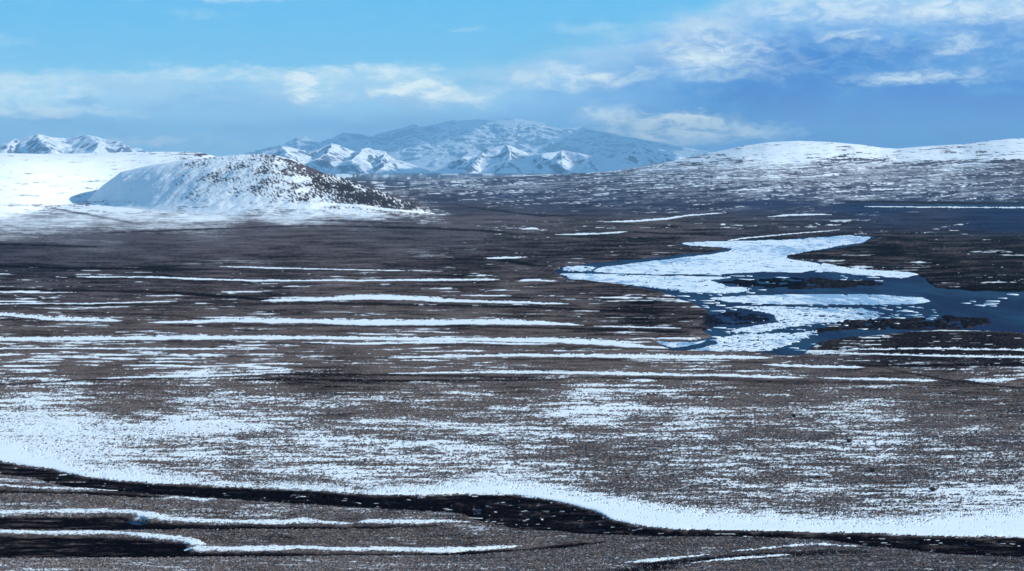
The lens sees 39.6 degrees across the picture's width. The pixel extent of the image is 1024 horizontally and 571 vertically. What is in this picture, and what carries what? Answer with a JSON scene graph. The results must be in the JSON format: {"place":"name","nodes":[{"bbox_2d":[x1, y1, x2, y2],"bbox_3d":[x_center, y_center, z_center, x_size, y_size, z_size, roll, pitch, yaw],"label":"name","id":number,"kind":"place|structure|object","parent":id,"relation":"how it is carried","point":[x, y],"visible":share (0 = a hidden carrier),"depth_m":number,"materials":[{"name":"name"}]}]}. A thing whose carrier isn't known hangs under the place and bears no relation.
{"place":"outdoors","nodes":[
{"label":"outdoors","id":0,"kind":"place"},
{"bbox_2d":[0,134,144,153],"bbox_3d":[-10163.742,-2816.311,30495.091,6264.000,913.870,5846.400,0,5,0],"label":"mountain","id":1,"kind":"structure","parent":0,"point":[38,144],"depth_m":30718.03,"materials":[{"name":"white snow"}]},
{"bbox_2d":[0,152,388,220],"bbox_3d":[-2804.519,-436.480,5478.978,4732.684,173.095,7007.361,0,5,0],"label":"hill","id":2,"kind":"structure","parent":0,"point":[30,183],"depth_m":4824.71,"materials":[{"name":"white snow"}]},
{"bbox_2d":[82,154,454,221],"bbox_3d":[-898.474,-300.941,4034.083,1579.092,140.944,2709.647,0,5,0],"label":"hill","id":3,"kind":"structure","parent":0,"point":[258,186],"depth_m":3381.63,"materials":[{"name":"white snow"}]},
{"bbox_2d":[261,143,430,173],"bbox_3d":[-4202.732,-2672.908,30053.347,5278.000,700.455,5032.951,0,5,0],"label":"mountain","id":4,"kind":"structure","parent":0,"point":[331,158],"depth_m":29862.38,"materials":[{"name":"white snow"}]},
{"bbox_2d":[244,118,711,170],"bbox_3d":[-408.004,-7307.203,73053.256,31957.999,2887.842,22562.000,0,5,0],"label":"mountain","id":5,"kind":"structure","parent":0,"point":[436,147],"depth_m":71900.33,"materials":[{"name":"white snow"}]},
{"bbox_2d":[431,145,573,173],"bbox_3d":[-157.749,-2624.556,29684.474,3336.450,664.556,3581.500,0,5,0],"label":"mountain","id":6,"kind":"structure","parent":0,"point":[505,159],"depth_m":29616.79,"materials":[{"name":"white snow"}]},
{"bbox_2d":[0,171,1023,570],"bbox_3d":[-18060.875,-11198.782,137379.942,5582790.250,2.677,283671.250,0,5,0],"label":"ground","id":7,"kind":"structure","parent":0,"point":[56,253],"depth_m":695.10,"materials":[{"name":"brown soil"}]},
{"bbox_2d":[0,484,117,490],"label":"snow drift","id":8,"kind":"object","parent":7,"relation":"on","point":[54,487],"visible":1,"depth_m":446.95,"materials":[{"name":"white snow"}]},
{"bbox_2d":[0,312,122,321],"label":"snow drift","id":9,"kind":"object","parent":7,"relation":"on","point":[68,318],"visible":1,"depth_m":952.21,"materials":[{"name":"white snow"}]},
{"bbox_2d":[5,301,170,303],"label":"snow drift","id":10,"kind":"object","parent":7,"relation":"on","point":[89,303],"visible":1,"depth_m":1058.84,"materials":[{"name":"white snow"}]},
{"bbox_2d":[0,529,205,545],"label":"snow drift","id":11,"kind":"object","parent":7,"relation":"on","point":[188,540],"visible":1,"depth_m":390.90,"materials":[{"name":"white snow"}]},
{"bbox_2d":[0,347,266,349],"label":"snow drift","id":12,"kind":"object","parent":7,"relation":"on","point":[151,348],"visible":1,"depth_m":793.00,"materials":[{"name":"white snow"}]},
{"bbox_2d":[0,508,348,524],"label":"snow drift","id":13,"kind":"object","parent":7,"relation":"on","point":[149,515],"visible":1,"depth_m":408.01,"materials":[{"name":"white snow"}]},
{"bbox_2d":[107,373,265,378],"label":"snow drift","id":14,"kind":"object","parent":7,"relation":"on","point":[184,376],"visible":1,"depth_m":685.99,"materials":[{"name":"white snow"}]},
{"bbox_2d":[0,410,378,457],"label":"snow field","id":15,"kind":"structure","parent":7,"relation":"on","point":[65,433],"depth_m":544.97,"materials":[{"name":"white snow"}]},
{"bbox_2d":[84,276,499,281],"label":"snow drift","id":16,"kind":"object","parent":7,"relation":"on","point":[345,280],"visible":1,"depth_m":1285.26,"materials":[{"name":"white snow"}]},
{"bbox_2d":[219,266,409,270],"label":"snow drift","id":17,"kind":"object","parent":7,"relation":"on","point":[305,268],"visible":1,"depth_m":1428.62,"materials":[{"name":"white snow"}]},
{"bbox_2d":[0,333,665,348],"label":"snow drift","id":18,"kind":"object","parent":7,"relation":"on","point":[592,341],"visible":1,"depth_m":837.67,"materials":[{"name":"white snow"}]},
{"bbox_2d":[184,544,521,552],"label":"snow drift","id":19,"kind":"object","parent":7,"relation":"on","point":[446,549],"visible":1,"depth_m":375.07,"materials":[{"name":"white snow"}]},
{"bbox_2d":[148,316,578,325],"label":"snow drift","id":20,"kind":"object","parent":7,"relation":"on","point":[388,322],"visible":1,"depth_m":930.91,"materials":[{"name":"white snow"}]},
{"bbox_2d":[355,518,466,524],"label":"snow drift","id":21,"kind":"object","parent":7,"relation":"on","point":[396,521],"visible":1,"depth_m":403.76,"materials":[{"name":"white snow"}]},
{"bbox_2d":[263,293,562,304],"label":"snow drift","id":22,"kind":"object","parent":7,"relation":"on","point":[384,297],"visible":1,"depth_m":1090.38,"materials":[{"name":"white snow"}]},
{"bbox_2d":[310,341,552,344],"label":"snow drift","id":23,"kind":"object","parent":7,"relation":"on","point":[372,343],"visible":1,"depth_m":817.79,"materials":[{"name":"white snow"}]},
{"bbox_2d":[487,256,525,258],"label":"snow drift","id":24,"kind":"object","parent":7,"relation":"on","point":[504,257],"visible":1,"depth_m":1608.31,"materials":[{"name":"white snow"}]},
{"bbox_2d":[0,358,1023,536],"bbox_3d":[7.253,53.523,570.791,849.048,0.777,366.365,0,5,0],"label":"snow bank","id":25,"kind":"structure","parent":7,"relation":"on","point":[1009,524],"depth_m":418.54,"materials":[{"name":"white snow"}]},
{"bbox_2d":[391,353,767,358],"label":"snow drift","id":26,"kind":"object","parent":7,"relation":"on","point":[652,356],"visible":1,"depth_m":759.01,"materials":[{"name":"white snow"}]},
{"bbox_2d":[555,231,627,234],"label":"snow drift","id":27,"kind":"object","parent":7,"relation":"on","point":[592,233],"visible":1,"depth_m":2195.09,"materials":[{"name":"white snow"}]},
{"bbox_2d":[388,370,803,377],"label":"snow drift","id":28,"kind":"object","parent":7,"relation":"on","point":[621,373],"visible":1,"depth_m":695.04,"materials":[{"name":"white snow"}]},
{"bbox_2d":[601,326,674,327],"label":"snow drift","id":29,"kind":"object","parent":7,"relation":"on","point":[636,327],"visible":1,"depth_m":898.06,"materials":[{"name":"white snow"}]},
{"bbox_2d":[624,554,709,562],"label":"snow drift","id":30,"kind":"object","parent":7,"relation":"on","point":[655,559],"visible":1,"depth_m":364.66,"materials":[{"name":"white snow"}]},
{"bbox_2d":[611,212,725,222],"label":"snow drift","id":31,"kind":"object","parent":7,"relation":"on","point":[653,219],"visible":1,"depth_m":2799.74,"materials":[{"name":"white snow"}]},
{"bbox_2d":[693,554,788,562],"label":"snow drift","id":32,"kind":"object","parent":7,"relation":"on","point":[740,558],"visible":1,"depth_m":366.31,"materials":[{"name":"white snow"}]},
{"bbox_2d":[728,229,839,240],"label":"snow drift","id":33,"kind":"object","parent":7,"relation":"on","point":[774,235],"visible":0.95,"depth_m":2130.32,"materials":[{"name":"white snow"}]},
{"bbox_2d":[768,213,831,216],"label":"snow drift","id":34,"kind":"object","parent":7,"relation":"on","point":[798,214],"visible":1,"depth_m":3100.42,"materials":[{"name":"white snow"}]},
{"bbox_2d":[737,542,863,550],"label":"snow drift","id":35,"kind":"object","parent":7,"relation":"on","point":[812,543],"visible":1,"depth_m":378.28,"materials":[{"name":"white snow"}]},
{"bbox_2d":[762,363,863,368],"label":"snow drift","id":36,"kind":"object","parent":7,"relation":"on","point":[808,366],"visible":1,"depth_m":720.66,"materials":[{"name":"white snow"}]},
{"bbox_2d":[818,377,936,381],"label":"snow drift","id":37,"kind":"object","parent":7,"relation":"on","point":[894,379],"visible":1,"depth_m":677.04,"materials":[{"name":"white snow"}]},
{"bbox_2d":[806,351,1023,357],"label":"snow drift","id":38,"kind":"object","parent":7,"relation":"on","point":[939,355],"visible":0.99,"depth_m":762.81,"materials":[{"name":"white snow"}]},
{"bbox_2d":[839,347,1023,350],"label":"snow drift","id":39,"kind":"object","parent":7,"relation":"on","point":[939,348],"visible":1,"depth_m":791.37,"materials":[{"name":"white snow"}]},
{"bbox_2d":[864,206,1023,207],"bbox_3d":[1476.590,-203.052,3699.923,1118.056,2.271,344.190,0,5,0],"label":"snow drift","id":40,"kind":"object","parent":7,"relation":"on","point":[945,207],"visible":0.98,"depth_m":3657.92,"materials":[{"name":"white snow"}]},
{"bbox_2d":[964,377,1014,381],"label":"snow drift","id":41,"kind":"object","parent":7,"relation":"on","point":[989,380],"visible":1,"depth_m":675.33,"materials":[{"name":"white snow"}]},
{"bbox_2d":[0,0,1023,156],"label":"sky","id":42,"kind":"structure","parent":0,"point":[216,78],"materials":[{"name":"blue"}]},
{"bbox_2d":[126,489,968,545],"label":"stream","id":43,"kind":"structure","parent":0,"point":[136,523],"depth_m":408.60,"materials":[{"name":"liquid"}]},
{"bbox_2d":[539,150,635,172],"bbox_3d":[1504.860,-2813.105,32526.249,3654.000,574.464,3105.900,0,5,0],"label":"mountain","id":44,"kind":"structure","parent":0,"point":[574,162],"depth_m":32212.23,"materials":[{"name":"white snow"}]},
{"bbox_2d":[601,147,684,166],"bbox_3d":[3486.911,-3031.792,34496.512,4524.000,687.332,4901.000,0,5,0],"label":"mountain","id":45,"kind":"structure","parent":0,"point":[637,156],"depth_m":34623.33,"materials":[{"name":"white snow"}]},
{"bbox_2d":[362,138,1023,214],"bbox_3d":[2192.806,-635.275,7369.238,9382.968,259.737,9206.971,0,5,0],"label":"hill","id":46,"kind":"structure","parent":0,"point":[782,173],"depth_m":4929.43,"materials":[{"name":"white snow"}]},
{"bbox_2d":[555,235,1023,355],"bbox_3d":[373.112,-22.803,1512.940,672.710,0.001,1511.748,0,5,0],"label":"river","id":47,"kind":"structure","parent":0,"point":[1006,315],"depth_m":1063.08,"materials":[{"name":"liquid"}]},
{"bbox_2d":[563,266,595,271],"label":"ice sheet","id":48,"kind":"object","parent":47,"relation":"on","point":[579,268],"visible":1,"depth_m":1442.99,"materials":[{"name":"white ice"}]},
{"bbox_2d":[560,273,751,293],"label":"ice sheet","id":49,"kind":"object","parent":47,"relation":"on","point":[691,284],"visible":0.99,"depth_m":1276.98,"materials":[{"name":"white ice"}]},
{"bbox_2d":[657,340,704,347],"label":"ice sheet","id":50,"kind":"object","parent":47,"relation":"on","point":[673,344],"visible":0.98,"depth_m":824.52,"materials":[{"name":"white ice"}]},
{"bbox_2d":[593,235,870,274],"bbox_3d":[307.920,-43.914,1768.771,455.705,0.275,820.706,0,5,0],"label":"ice sheet","id":51,"kind":"object","parent":47,"relation":"on","point":[773,251],"visible":1,"depth_m":1568.44,"materials":[{"name":"white ice"}]},
{"bbox_2d":[688,330,816,351],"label":"ice sheet","id":52,"kind":"object","parent":47,"relation":"on","point":[745,341],"visible":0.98,"depth_m":834.06,"materials":[{"name":"white ice"}]},
{"bbox_2d":[731,306,883,332],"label":"ice sheet","id":53,"kind":"object","parent":47,"relation":"on","point":[781,313],"visible":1,"depth_m":981.77,"materials":[{"name":"white ice"}]},
{"bbox_2d":[710,294,929,304],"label":"ice sheet","id":54,"kind":"object","parent":47,"relation":"on","point":[853,299],"visible":1,"depth_m":1101.45,"materials":[{"name":"white ice"}]},
{"bbox_2d":[815,263,916,277],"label":"ice sheet","id":55,"kind":"object","parent":47,"relation":"on","point":[855,271],"visible":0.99,"depth_m":1400.90,"materials":[{"name":"white ice"}]},
{"bbox_2d":[886,204,1023,205],"bbox_3d":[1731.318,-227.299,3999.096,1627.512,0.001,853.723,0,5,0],"label":"lake","id":56,"kind":"structure","parent":0,"point":[961,205],"depth_m":3908.18,"materials":[{"name":"liquid"}]}
]}

